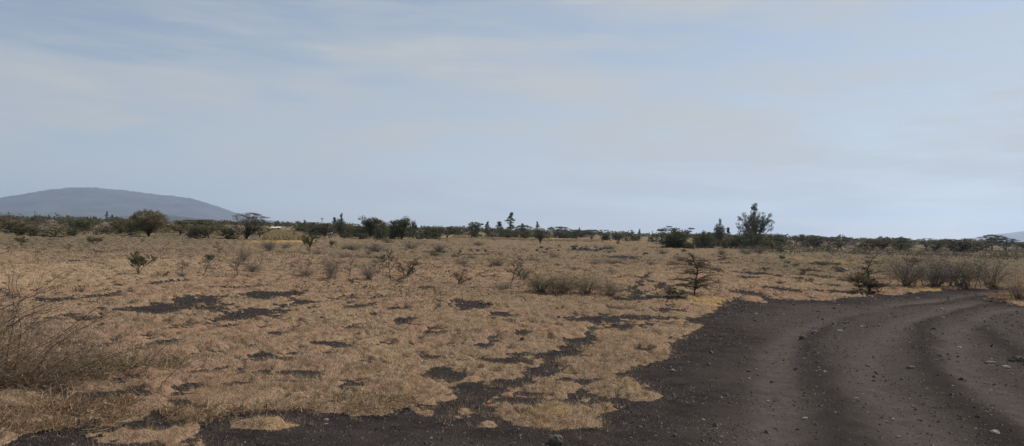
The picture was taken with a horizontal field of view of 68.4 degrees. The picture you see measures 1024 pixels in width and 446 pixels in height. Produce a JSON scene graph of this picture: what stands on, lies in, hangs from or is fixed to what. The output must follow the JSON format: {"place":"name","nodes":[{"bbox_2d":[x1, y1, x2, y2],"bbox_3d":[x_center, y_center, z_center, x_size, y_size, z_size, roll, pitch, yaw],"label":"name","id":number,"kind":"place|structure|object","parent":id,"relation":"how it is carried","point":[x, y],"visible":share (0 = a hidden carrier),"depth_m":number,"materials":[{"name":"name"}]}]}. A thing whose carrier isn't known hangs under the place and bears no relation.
{"place":"outdoors","nodes":[
{"label":"outdoors","id":0,"kind":"place"},
{"bbox_2d":[0,187,284,222],"bbox_3d":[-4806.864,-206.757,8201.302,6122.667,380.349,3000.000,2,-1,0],"label":"mountain","id":1,"kind":"structure","parent":0,"point":[79,202],"depth_m":7448.32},
{"bbox_2d":[74,215,363,226],"bbox_3d":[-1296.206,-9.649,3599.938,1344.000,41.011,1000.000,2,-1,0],"label":"hills","id":2,"kind":"structure","parent":0,"point":[174,217],"depth_m":3470.55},
{"bbox_2d":[0,220,1023,445],"bbox_3d":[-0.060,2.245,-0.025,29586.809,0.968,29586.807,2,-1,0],"label":"ground","id":3,"kind":"structure","parent":0,"point":[249,243],"depth_m":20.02,"materials":[{"name":"brown plant"}]},
{"bbox_2d":[0,221,31,232],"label":"shrub","id":4,"kind":"object","parent":3,"relation":"on","point":[7,224],"visible":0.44,"depth_m":105.54,"materials":[{"name":"green plant"}]},
{"bbox_2d":[9,225,26,234],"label":"shrub","id":5,"kind":"object","parent":3,"relation":"on","point":[16,227],"visible":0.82,"depth_m":94.94,"materials":[{"name":"green plant"}]},
{"bbox_2d":[10,221,30,232],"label":"shrub","id":6,"kind":"object","parent":3,"relation":"on","point":[23,224],"visible":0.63,"depth_m":105.05,"materials":[{"name":"green plant"}]},
{"bbox_2d":[20,226,41,235],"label":"shrub","id":7,"kind":"object","parent":3,"relation":"on","point":[28,229],"visible":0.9,"depth_m":94.78,"materials":[{"name":"green plant"}]},
{"bbox_2d":[0,328,74,388],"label":"dry grass tangle","id":8,"kind":"object","parent":3,"relation":"on","point":[21,382],"visible":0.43,"depth_m":10.63,"materials":[{"name":"brown plant"}]},
{"bbox_2d":[48,228,63,237],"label":"shrub","id":9,"kind":"object","parent":3,"relation":"on","point":[55,234],"visible":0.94,"depth_m":93.91,"materials":[{"name":"green plant"}]},
{"bbox_2d":[59,220,91,230],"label":"shrub","id":10,"kind":"object","parent":3,"relation":"on","point":[76,224],"visible":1,"depth_m":132.50,"materials":[{"name":"green plant"}]},
{"bbox_2d":[71,219,93,230],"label":"shrub","id":11,"kind":"object","parent":3,"relation":"on","point":[81,229],"visible":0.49,"depth_m":147.69,"materials":[{"name":"green plant"}]},
{"bbox_2d":[0,377,168,445],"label":"dry grass tangle","id":12,"kind":"object","parent":3,"relation":"on","point":[58,403],"visible":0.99,"depth_m":9.02,"materials":[{"name":"beige plant"}]},
{"bbox_2d":[84,236,104,243],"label":"shrub","id":13,"kind":"object","parent":3,"relation":"on","point":[89,238],"visible":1,"depth_m":75.11,"materials":[{"name":"green plant"}]},
{"bbox_2d":[0,268,208,402],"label":"bramble bush","id":14,"kind":"object","parent":3,"relation":"on","point":[4,350],"visible":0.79,"depth_m":10.83,"materials":[{"name":"brown plant"}]},
{"bbox_2d":[95,225,114,233],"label":"shrub","id":15,"kind":"object","parent":3,"relation":"on","point":[106,230],"visible":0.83,"depth_m":114.44,"materials":[{"name":"green plant"}]},
{"bbox_2d":[35,324,175,375],"bbox_3d":[-6.253,1.976,11.727,2.127,0.607,1.824,2,-1,0],"label":"dry grass tangle","id":16,"kind":"object","parent":3,"relation":"on","point":[107,362],"visible":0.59,"depth_m":11.63,"materials":[{"name":"brown plant"}]},
{"bbox_2d":[109,218,127,233],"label":"shrub","id":17,"kind":"object","parent":3,"relation":"on","point":[118,229],"visible":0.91,"depth_m":119.53,"materials":[{"name":"green plant"}]},
{"bbox_2d":[127,251,157,273],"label":"shrub","id":18,"kind":"object","parent":3,"relation":"on","point":[136,260],"visible":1,"depth_m":32.03,"materials":[{"name":"green plant"}]},
{"bbox_2d":[129,208,168,236],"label":"acacia tree","id":19,"kind":"object","parent":3,"relation":"on","point":[146,228],"visible":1,"depth_m":105.90,"materials":[{"name":"green plant"}]},
{"bbox_2d":[1,220,298,238],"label":"scrubland","id":20,"kind":"structure","parent":3,"relation":"on","point":[138,232],"depth_m":142.91,"materials":[{"name":"green plant"}]},
{"bbox_2d":[96,340,204,371],"bbox_3d":[-6.120,2.164,12.444,1.838,0.413,1.651,2,-1,-42],"label":"dry grass tangle","id":21,"kind":"object","parent":3,"relation":"on","point":[168,364],"visible":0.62,"depth_m":12.41,"materials":[{"name":"brown plant"}]},
{"bbox_2d":[164,224,194,234],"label":"shrub","id":22,"kind":"object","parent":3,"relation":"on","point":[177,229],"visible":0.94,"depth_m":120.29,"materials":[{"name":"green plant"}]},
{"bbox_2d":[182,227,204,238],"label":"shrub","id":23,"kind":"object","parent":3,"relation":"on","point":[194,230],"visible":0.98,"depth_m":108.47,"materials":[{"name":"green plant"}]},
{"bbox_2d":[171,220,229,227],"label":"acacia tree","id":24,"kind":"object","parent":3,"relation":"on","point":[196,221],"visible":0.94,"depth_m":180.81,"materials":[{"name":"green plant"}]},
{"bbox_2d":[150,395,261,425],"bbox_3d":[-3.873,2.275,9.334,1.469,0.222,1.243,2,-1,0],"label":"dry grass tangle","id":25,"kind":"object","parent":3,"relation":"on","point":[198,419],"visible":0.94,"depth_m":9.30,"materials":[{"name":"beige plant"}]},
{"bbox_2d":[200,226,217,237],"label":"shrub","id":26,"kind":"object","parent":3,"relation":"on","point":[210,230],"visible":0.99,"depth_m":110.28,"materials":[{"name":"green plant"}]},
{"bbox_2d":[220,228,241,238],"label":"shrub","id":27,"kind":"object","parent":3,"relation":"on","point":[224,231],"visible":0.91,"depth_m":109.06,"materials":[{"name":"green plant"}]},
{"bbox_2d":[235,248,251,261],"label":"thorn shrub","id":28,"kind":"object","parent":3,"relation":"on","point":[242,254],"visible":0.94,"depth_m":43.95,"materials":[{"name":"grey plant"}]},
{"bbox_2d":[227,212,270,238],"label":"acacia tree","id":29,"kind":"object","parent":3,"relation":"on","point":[247,227],"visible":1,"depth_m":110.63,"materials":[{"name":"green plant"}]},
{"bbox_2d":[236,258,267,271],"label":"thorn shrub","id":30,"kind":"object","parent":3,"relation":"on","point":[251,268],"visible":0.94,"depth_m":36.22,"materials":[{"name":"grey plant"}]},
{"bbox_2d":[258,237,281,250],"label":"shrub","id":31,"kind":"object","parent":3,"relation":"on","point":[268,247],"visible":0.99,"depth_m":71.50,"materials":[{"name":"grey plant"}]},
{"bbox_2d":[260,229,305,239],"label":"maize field","id":32,"kind":"structure","parent":3,"relation":"on","point":[277,232],"depth_m":127.49,"materials":[{"name":"yellow plant"}]},
{"bbox_2d":[233,388,355,416],"bbox_3d":[-2.895,2.325,9.947,1.610,0.204,1.532,2,-1,-35],"label":"dry grass tangle","id":33,"kind":"object","parent":3,"relation":"on","point":[276,408],"visible":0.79,"depth_m":9.74,"materials":[{"name":"beige plant"}]},
{"bbox_2d":[295,266,319,275],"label":"thorn shrub","id":34,"kind":"object","parent":3,"relation":"on","point":[307,272],"visible":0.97,"depth_m":34.13,"materials":[{"name":"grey plant"}]},
{"bbox_2d":[302,233,316,251],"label":"shrub","id":35,"kind":"object","parent":3,"relation":"on","point":[308,241],"visible":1,"depth_m":70.17,"materials":[{"name":"green plant"}]},
{"bbox_2d":[307,224,331,234],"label":"tree","id":36,"kind":"object","parent":3,"relation":"on","point":[314,230],"visible":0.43,"depth_m":174.69,"materials":[{"name":"green plant"}]},
{"bbox_2d":[312,224,336,236],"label":"acacia tree","id":37,"kind":"object","parent":3,"relation":"on","point":[325,228],"visible":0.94,"depth_m":149.72,"materials":[{"name":"green plant"}]},
{"bbox_2d":[316,252,344,278],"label":"thorn shrub","id":38,"kind":"object","parent":3,"relation":"on","point":[330,271],"visible":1,"depth_m":32.63,"materials":[{"name":"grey plant"}]},
{"bbox_2d":[334,213,346,237],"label":"eucalyptus tree","id":39,"kind":"object","parent":3,"relation":"on","point":[340,227],"visible":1,"depth_m":145.49,"materials":[{"name":"green plant"}]},
{"bbox_2d":[352,233,372,238],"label":"shrub","id":40,"kind":"object","parent":3,"relation":"on","point":[363,235],"visible":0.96,"depth_m":139.62,"materials":[{"name":"green plant"}]},
{"bbox_2d":[358,216,380,236],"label":"tree","id":41,"kind":"object","parent":3,"relation":"on","point":[369,224],"visible":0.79,"depth_m":155.83,"materials":[{"name":"green plant"}]},
{"bbox_2d":[356,261,382,279],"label":"thorn shrub","id":42,"kind":"object","parent":3,"relation":"on","point":[366,272],"visible":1,"depth_m":32.92,"materials":[{"name":"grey plant"}]},
{"bbox_2d":[358,241,388,251],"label":"shrub","id":43,"kind":"object","parent":3,"relation":"on","point":[377,248],"visible":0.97,"depth_m":78.60,"materials":[{"name":"grey plant"}]},
{"bbox_2d":[320,383,429,413],"bbox_3d":[-1.792,2.293,10.062,1.307,0.181,1.418,2,-1,-43],"label":"dry grass tangle","id":44,"kind":"object","parent":3,"relation":"on","point":[407,397],"visible":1,"depth_m":9.92,"materials":[{"name":"beige plant"}]},
{"bbox_2d":[371,220,389,237],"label":"tree","id":45,"kind":"object","parent":3,"relation":"on","point":[383,225],"visible":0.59,"depth_m":154.13,"materials":[{"name":"green plant"}]},
{"bbox_2d":[372,227,389,239],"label":"tree","id":46,"kind":"object","parent":3,"relation":"on","point":[380,235],"visible":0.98,"depth_m":137.60,"materials":[{"name":"green plant"}]},
{"bbox_2d":[380,249,398,273],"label":"thorn shrub","id":47,"kind":"object","parent":3,"relation":"on","point":[388,260],"visible":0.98,"depth_m":33.81,"materials":[{"name":"brown plant"}]},
{"bbox_2d":[386,221,400,238],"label":"acacia tree","id":48,"kind":"object","parent":3,"relation":"on","point":[392,228],"visible":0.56,"depth_m":145.67,"materials":[{"name":"green plant"}]},
{"bbox_2d":[389,216,414,238],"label":"tree","id":49,"kind":"object","parent":3,"relation":"on","point":[401,227],"visible":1,"depth_m":144.11,"materials":[{"name":"green plant"}]},
{"bbox_2d":[394,258,421,274],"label":"thorn shrub","id":50,"kind":"object","parent":3,"relation":"on","point":[410,269],"visible":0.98,"depth_m":36.67,"materials":[{"name":"brown plant"}]},
{"bbox_2d":[400,238,424,248],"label":"shrub","id":51,"kind":"object","parent":3,"relation":"on","point":[409,246],"visible":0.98,"depth_m":87.11,"materials":[{"name":"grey plant"}]},
{"bbox_2d":[408,220,418,237],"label":"tree","id":52,"kind":"object","parent":3,"relation":"on","point":[413,223],"visible":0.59,"depth_m":161.72,"materials":[{"name":"green plant"}]},
{"bbox_2d":[421,226,442,237],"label":"tree","id":53,"kind":"object","parent":3,"relation":"on","point":[432,230],"visible":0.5,"depth_m":178.76,"materials":[{"name":"green plant"}]},
{"bbox_2d":[435,227,457,237],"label":"acacia tree","id":54,"kind":"object","parent":3,"relation":"on","point":[447,230],"visible":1,"depth_m":178.56,"materials":[{"name":"green plant"}]},
{"bbox_2d":[449,270,471,283],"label":"thorn shrub","id":55,"kind":"object","parent":3,"relation":"on","point":[460,279],"visible":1,"depth_m":32.94,"materials":[{"name":"brown plant"}]},
{"bbox_2d":[464,222,482,236],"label":"tree","id":56,"kind":"object","parent":3,"relation":"on","point":[475,225],"visible":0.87,"depth_m":277.23,"materials":[{"name":"green plant"}]},
{"bbox_2d":[484,227,502,236],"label":"shrub","id":57,"kind":"object","parent":3,"relation":"on","point":[490,234],"visible":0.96,"depth_m":275.44,"materials":[{"name":"green plant"}]},
{"bbox_2d":[487,256,506,266],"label":"shrub","id":58,"kind":"object","parent":3,"relation":"on","point":[496,263],"visible":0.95,"depth_m":47.38,"materials":[{"name":"grey plant"}]},
{"bbox_2d":[493,281,516,289],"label":"thorn shrub","id":59,"kind":"object","parent":3,"relation":"on","point":[501,286],"visible":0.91,"depth_m":30.41,"materials":[{"name":"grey plant"}]},
{"bbox_2d":[504,212,518,230],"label":"eucalyptus tree","id":60,"kind":"object","parent":3,"relation":"on","point":[511,227],"visible":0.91,"depth_m":306.22,"materials":[{"name":"green plant"}]},
{"bbox_2d":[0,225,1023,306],"bbox_3d":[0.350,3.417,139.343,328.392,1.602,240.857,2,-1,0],"label":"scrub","id":61,"kind":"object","parent":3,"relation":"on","point":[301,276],"visible":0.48,"depth_m":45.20,"materials":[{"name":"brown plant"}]},
{"bbox_2d":[0,212,1023,246],"bbox_3d":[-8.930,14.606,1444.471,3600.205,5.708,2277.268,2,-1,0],"label":"distant woodland","id":62,"kind":"object","parent":3,"relation":"on","point":[276,223],"visible":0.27,"depth_m":437.24,"materials":[{"name":"green plant"}]},
{"bbox_2d":[505,256,524,284],"bbox_3d":[0.166,2.061,31.890,0.827,1.313,0.940,2,-1,-25],"label":"thorn tree","id":63,"kind":"object","parent":3,"relation":"on","point":[520,263],"visible":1,"depth_m":31.88,"materials":[{"name":"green plant"}]},
{"bbox_2d":[466,237,603,241],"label":"stubble field","id":64,"kind":"structure","parent":3,"relation":"on","point":[559,239],"depth_m":201.06,"materials":[{"name":"beige plant"}]},
{"bbox_2d":[533,228,547,243],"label":"acacia tree","id":65,"kind":"object","parent":3,"relation":"on","point":[540,234],"visible":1,"depth_m":139.51,"materials":[{"name":"green plant"}]},
{"bbox_2d":[514,269,569,291],"bbox_3d":[1.206,2.218,29.269,2.256,0.910,2.457,1,-1,3],"label":"shrub","id":66,"kind":"object","parent":3,"relation":"on","point":[527,278],"visible":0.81,"depth_m":29.13,"materials":[{"name":"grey plant"}]},
{"bbox_2d":[547,226,571,234],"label":"acacia tree","id":67,"kind":"object","parent":3,"relation":"on","point":[554,229],"visible":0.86,"depth_m":302.87,"materials":[{"name":"green plant"}]},
{"bbox_2d":[535,270,586,293],"bbox_3d":[1.776,2.286,29.008,2.461,0.986,2.508,1,-1,14],"label":"shrub","id":68,"kind":"object","parent":3,"relation":"on","point":[560,284],"visible":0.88,"depth_m":28.87,"materials":[{"name":"grey plant"}]},
{"bbox_2d":[553,230,570,238],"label":"tree","id":69,"kind":"object","parent":3,"relation":"on","point":[562,234],"visible":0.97,"depth_m":296.88,"materials":[{"name":"green plant"}]},
{"bbox_2d":[555,270,619,293],"bbox_3d":[2.896,2.239,28.660,2.508,0.976,2.577,2,-1,0],"label":"shrub","id":70,"kind":"object","parent":3,"relation":"on","point":[583,287],"visible":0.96,"depth_m":28.51,"materials":[{"name":"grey plant"}]},
{"bbox_2d":[582,229,602,238],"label":"acacia tree","id":71,"kind":"object","parent":3,"relation":"on","point":[592,233],"visible":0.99,"depth_m":245.88,"materials":[{"name":"green plant"}]},
{"bbox_2d":[590,256,630,263],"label":"shrub","id":72,"kind":"object","parent":3,"relation":"on","point":[616,261],"visible":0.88,"depth_m":60.47,"materials":[{"name":"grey plant"}]},
{"bbox_2d":[589,276,635,295],"bbox_3d":[3.679,2.369,28.297,2.144,0.799,1.969,2,-1,-19],"label":"shrub","id":73,"kind":"object","parent":3,"relation":"on","point":[610,291],"visible":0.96,"depth_m":28.21,"materials":[{"name":"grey plant"}]},
{"bbox_2d":[658,235,689,247],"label":"shrub","id":74,"kind":"object","parent":3,"relation":"on","point":[668,239],"visible":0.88,"depth_m":138.11,"materials":[{"name":"green plant"}]},
{"bbox_2d":[664,288,688,297],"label":"shrub","id":75,"kind":"object","parent":3,"relation":"on","point":[673,291],"visible":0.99,"depth_m":28.40,"materials":[{"name":"green plant"}]},
{"bbox_2d":[656,226,700,247],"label":"acacia tree","id":76,"kind":"object","parent":3,"relation":"on","point":[684,233],"visible":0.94,"depth_m":138.28,"materials":[{"name":"green plant"}]},
{"bbox_2d":[664,252,726,296],"bbox_3d":[7.420,1.997,29.488,2.243,1.723,2.666,2,-1,-41],"label":"acacia sapling","id":77,"kind":"object","parent":3,"relation":"on","point":[701,265],"visible":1,"depth_m":29.54,"materials":[{"name":"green plant"}]},
{"bbox_2d":[695,230,716,247],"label":"tree","id":78,"kind":"object","parent":3,"relation":"on","point":[703,241],"visible":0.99,"depth_m":137.23,"materials":[{"name":"green plant"}]},
{"bbox_2d":[713,218,725,241],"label":"eucalyptus tree","id":79,"kind":"object","parent":3,"relation":"on","point":[719,235],"visible":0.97,"depth_m":174.71,"materials":[{"name":"green plant"}]},
{"bbox_2d":[727,235,746,247],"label":"tree","id":80,"kind":"object","parent":3,"relation":"on","point":[735,240],"visible":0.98,"depth_m":142.78,"materials":[{"name":"green plant"}]},
{"bbox_2d":[735,203,774,245],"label":"eucalyptus tree","id":81,"kind":"object","parent":3,"relation":"on","point":[754,222],"visible":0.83,"depth_m":151.88,"materials":[{"name":"green plant"}]},
{"bbox_2d":[741,230,772,248],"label":"shrub","id":82,"kind":"object","parent":3,"relation":"on","point":[755,240],"visible":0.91,"depth_m":142.21,"materials":[{"name":"green plant"}]},
{"bbox_2d":[758,240,785,249],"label":"shrub","id":83,"kind":"object","parent":3,"relation":"on","point":[769,244],"visible":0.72,"depth_m":148.59,"materials":[{"name":"green plant"}]},
{"bbox_2d":[771,233,791,245],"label":"tree","id":84,"kind":"object","parent":3,"relation":"on","point":[784,239],"visible":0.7,"depth_m":221.04,"materials":[{"name":"green plant"}]},
{"bbox_2d":[802,235,828,247],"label":"acacia tree","id":85,"kind":"object","parent":3,"relation":"on","point":[814,240],"visible":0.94,"depth_m":204.32,"materials":[{"name":"green plant"}]},
{"bbox_2d":[826,236,854,248],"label":"acacia tree","id":86,"kind":"object","parent":3,"relation":"on","point":[835,239],"visible":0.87,"depth_m":186.65,"materials":[{"name":"green plant"}]},
{"bbox_2d":[844,273,875,289],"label":"thorn shrub","id":87,"kind":"object","parent":3,"relation":"on","point":[855,279],"visible":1,"depth_m":34.50,"materials":[{"name":"green plant"}]},
{"bbox_2d":[723,241,1023,260],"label":"scrubland","id":88,"kind":"structure","parent":3,"relation":"on","point":[926,250],"depth_m":132.14,"materials":[{"name":"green plant"}]},
{"bbox_2d":[864,239,882,249],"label":"acacia tree","id":89,"kind":"object","parent":3,"relation":"on","point":[872,243],"visible":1,"depth_m":175.93,"materials":[{"name":"green plant"}]},
{"bbox_2d":[846,256,902,291],"bbox_3d":[16.717,2.351,34.841,2.527,1.660,2.638,2,-1,-36],"label":"thorn shrub","id":90,"kind":"object","parent":3,"relation":"on","point":[868,271],"visible":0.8,"depth_m":34.73,"materials":[{"name":"green plant"}]},
{"bbox_2d":[868,237,897,247],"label":"acacia tree","id":91,"kind":"object","parent":3,"relation":"on","point":[883,239],"visible":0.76,"depth_m":191.20,"materials":[{"name":"green plant"}]},
{"bbox_2d":[887,238,915,249],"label":"acacia tree","id":92,"kind":"object","parent":3,"relation":"on","point":[904,241],"visible":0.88,"depth_m":193.54,"materials":[{"name":"green plant"}]},
{"bbox_2d":[868,252,950,286],"bbox_3d":[20.444,2.348,39.037,3.904,1.907,4.012,1,-1,6],"label":"thorn shrub","id":93,"kind":"object","parent":3,"relation":"on","point":[906,281],"visible":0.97,"depth_m":38.98,"materials":[{"name":"grey plant"}]},
{"bbox_2d":[923,239,945,250],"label":"acacia tree","id":94,"kind":"object","parent":3,"relation":"on","point":[938,245],"visible":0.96,"depth_m":177.21,"materials":[{"name":"green plant"}]},
{"bbox_2d":[899,252,980,286],"bbox_3d":[22.537,2.442,39.925,4.375,1.900,4.019,1,-1,4],"label":"thorn shrub","id":95,"kind":"object","parent":3,"relation":"on","point":[937,276],"visible":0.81,"depth_m":39.79,"materials":[{"name":"grey plant"}]},
{"bbox_2d":[945,240,980,252],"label":"acacia tree","id":96,"kind":"object","parent":3,"relation":"on","point":[965,243],"visible":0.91,"depth_m":173.66,"materials":[{"name":"green plant"}]},
{"bbox_2d":[917,249,1017,287],"bbox_3d":[24.371,2.439,41.169,4.663,2.132,4.753,2,-1,-4],"label":"thorn shrub","id":97,"kind":"object","parent":3,"relation":"on","point":[967,275],"visible":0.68,"depth_m":40.96,"materials":[{"name":"grey plant"}]},
{"bbox_2d":[970,242,993,251],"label":"acacia tree","id":98,"kind":"object","parent":3,"relation":"on","point":[980,244],"visible":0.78,"depth_m":179.99,"materials":[{"name":"green plant"}]},
{"bbox_2d":[955,257,1023,286],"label":"thorn shrub","id":99,"kind":"object","parent":3,"relation":"on","point":[997,271],"visible":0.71,"depth_m":42.82,"materials":[{"name":"grey plant"}]},
{"bbox_2d":[977,234,1004,249],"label":"acacia tree","id":100,"kind":"object","parent":3,"relation":"on","point":[993,238],"visible":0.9,"depth_m":257.76,"materials":[{"name":"green plant"}]},
{"bbox_2d":[985,269,1023,299],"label":"thorn shrub","id":101,"kind":"object","parent":3,"relation":"on","point":[1019,294],"visible":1,"depth_m":32.06,"materials":[{"name":"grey plant"}]},
{"bbox_2d":[986,285,1022,297],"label":"dry grass tangle","id":102,"kind":"object","parent":3,"relation":"on","point":[1002,295],"visible":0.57,"depth_m":33.21,"materials":[{"name":"brown plant"}]},
{"bbox_2d":[992,238,1018,250],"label":"acacia tree","id":103,"kind":"object","parent":3,"relation":"on","point":[1011,241],"visible":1,"depth_m":233.39,"materials":[{"name":"green plant"}]},
{"bbox_2d":[0,0,1023,240],"label":"sky","id":104,"kind":"structure","parent":0,"point":[859,119],"materials":[{"name":"blue"}]},
{"bbox_2d":[4,276,1023,445],"bbox_3d":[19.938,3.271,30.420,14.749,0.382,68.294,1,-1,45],"label":"dirt road","id":105,"kind":"structure","parent":0,"point":[761,422],"depth_m":11.93,"materials":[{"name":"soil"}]},
{"bbox_2d":[548,434,562,445],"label":"rock","id":106,"kind":"object","parent":105,"relation":"on","point":[556,439],"visible":0.94,"depth_m":8.47,"materials":[{"name":"grey stone"}]},
{"bbox_2d":[1007,355,1023,361],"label":"rock","id":107,"kind":"object","parent":105,"relation":"on","point":[1015,358],"visible":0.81,"depth_m":15.16,"materials":[{"name":"grey stone"}]},
{"bbox_2d":[954,231,1023,241],"bbox_3d":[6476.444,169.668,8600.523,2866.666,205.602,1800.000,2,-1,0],"label":"hill","id":108,"kind":"structure","parent":0,"point":[1019,236],"depth_m":8432.52,"materials":[{"name":"grey"}]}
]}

